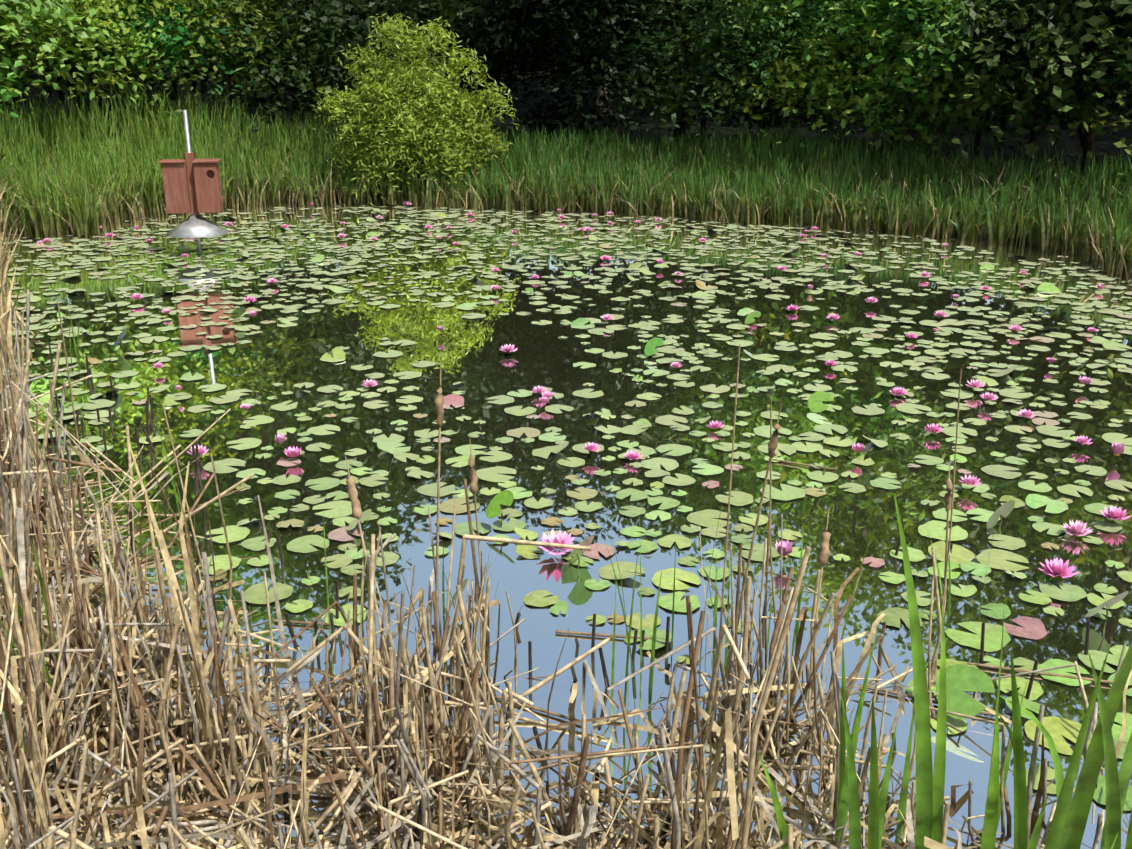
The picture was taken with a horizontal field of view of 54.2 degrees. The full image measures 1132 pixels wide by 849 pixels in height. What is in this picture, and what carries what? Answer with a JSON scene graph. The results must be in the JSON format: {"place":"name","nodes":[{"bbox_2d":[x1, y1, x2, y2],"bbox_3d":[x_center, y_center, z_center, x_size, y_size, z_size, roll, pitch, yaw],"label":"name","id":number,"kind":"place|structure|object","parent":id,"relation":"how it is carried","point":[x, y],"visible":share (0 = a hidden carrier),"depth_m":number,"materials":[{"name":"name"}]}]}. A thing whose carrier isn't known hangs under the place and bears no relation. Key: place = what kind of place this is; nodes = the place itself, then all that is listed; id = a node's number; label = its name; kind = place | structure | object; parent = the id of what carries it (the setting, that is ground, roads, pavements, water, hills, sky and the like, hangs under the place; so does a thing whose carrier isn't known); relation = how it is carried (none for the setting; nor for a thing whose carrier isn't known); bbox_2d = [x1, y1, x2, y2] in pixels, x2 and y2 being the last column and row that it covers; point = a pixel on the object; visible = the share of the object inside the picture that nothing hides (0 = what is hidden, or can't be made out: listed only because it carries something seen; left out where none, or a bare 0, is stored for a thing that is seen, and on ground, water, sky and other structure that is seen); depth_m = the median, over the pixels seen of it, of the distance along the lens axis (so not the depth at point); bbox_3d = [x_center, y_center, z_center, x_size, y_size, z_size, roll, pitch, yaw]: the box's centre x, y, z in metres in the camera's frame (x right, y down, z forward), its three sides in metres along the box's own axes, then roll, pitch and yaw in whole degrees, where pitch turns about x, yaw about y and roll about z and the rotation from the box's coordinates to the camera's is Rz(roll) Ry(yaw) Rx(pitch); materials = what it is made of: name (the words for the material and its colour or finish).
{"place":"outdoors","nodes":[
{"label":"outdoors","id":0,"kind":"place"},
{"bbox_2d":[0,201,1131,848],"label":"pond water","id":1,"kind":"structure","parent":0,"point":[478,365],"depth_m":6.21,"materials":[{"name":"liquid"}]},
{"bbox_2d":[158,110,228,253],"bbox_3d":[-3.980,-2.190,11.905,0.660,2.300,0.660,-3,19,-10],"label":"nest box","id":2,"kind":"object","parent":1,"relation":"in","point":[192,185],"visible":0.98,"depth_m":11.70,"materials":[{"name":"wood"}]},
{"bbox_2d":[0,343,1096,848],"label":"cattail heads","id":3,"kind":"object","parent":1,"relation":"in","point":[772,447],"visible":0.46,"depth_m":3.77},
{"bbox_2d":[0,305,1131,848],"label":"green reeds","id":4,"kind":"object","parent":1,"relation":"on","point":[1068,823],"visible":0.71,"depth_m":2.67,"materials":[{"name":"green plant"}]},
{"bbox_2d":[0,86,1131,295],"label":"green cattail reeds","id":5,"kind":"object","parent":1,"relation":"on","point":[135,145],"visible":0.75,"depth_m":14.72,"materials":[{"name":"green plant"}]},
{"bbox_2d":[0,129,1131,414],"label":"dry cattail reeds","id":6,"kind":"object","parent":1,"relation":"on","point":[4,261],"visible":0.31,"depth_m":13.45,"materials":[{"name":"green plant"}]},
{"bbox_2d":[2,201,1131,810],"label":"lily pads","id":7,"kind":"object","parent":1,"relation":"on","point":[960,677],"visible":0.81,"depth_m":6.30,"materials":[{"name":"green plant"}]},
{"bbox_2d":[37,201,1130,577],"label":"water lily flowers","id":8,"kind":"object","parent":1,"relation":"on","point":[1061,569],"visible":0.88,"depth_m":6.22,"materials":[{"name":"pink plant"}]},
{"bbox_2d":[0,0,1131,245],"bbox_3d":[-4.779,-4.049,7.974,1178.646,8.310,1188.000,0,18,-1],"label":"terrain","id":9,"kind":"structure","parent":0,"point":[1072,148],"depth_m":25.91,"materials":[{"name":"green plant"}]},
{"bbox_2d":[1,0,1121,172],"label":"tree trunks","id":10,"kind":"object","parent":9,"relation":"on","point":[1086,140],"visible":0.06,"depth_m":18.74,"materials":[{"name":"brown plant"}]},
{"bbox_2d":[0,0,1131,174],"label":"forest foliage","id":11,"kind":"object","parent":10,"relation":"attached to","point":[817,67],"visible":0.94,"depth_m":15.73,"materials":[{"name":"green plant"}]},
{"bbox_2d":[0,290,1131,848],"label":"dry reeds","id":12,"kind":"object","parent":9,"relation":"on","point":[406,718],"visible":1,"depth_m":3.18,"materials":[{"name":"beige plant"}]},
{"bbox_2d":[311,13,978,204],"bbox_3d":[1.097,-4.362,15.613,9.366,2.726,1.603,0,18,0],"label":"bush","id":13,"kind":"object","parent":9,"relation":"on","point":[443,131],"depth_m":15.48,"materials":[{"name":"green plant"}]},
{"bbox_2d":[120,293,1107,691],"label":"lily stalks","id":14,"kind":"object","parent":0,"point":[578,557],"visible":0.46,"depth_m":4.99,"materials":[{"name":"green plant"}]}
]}

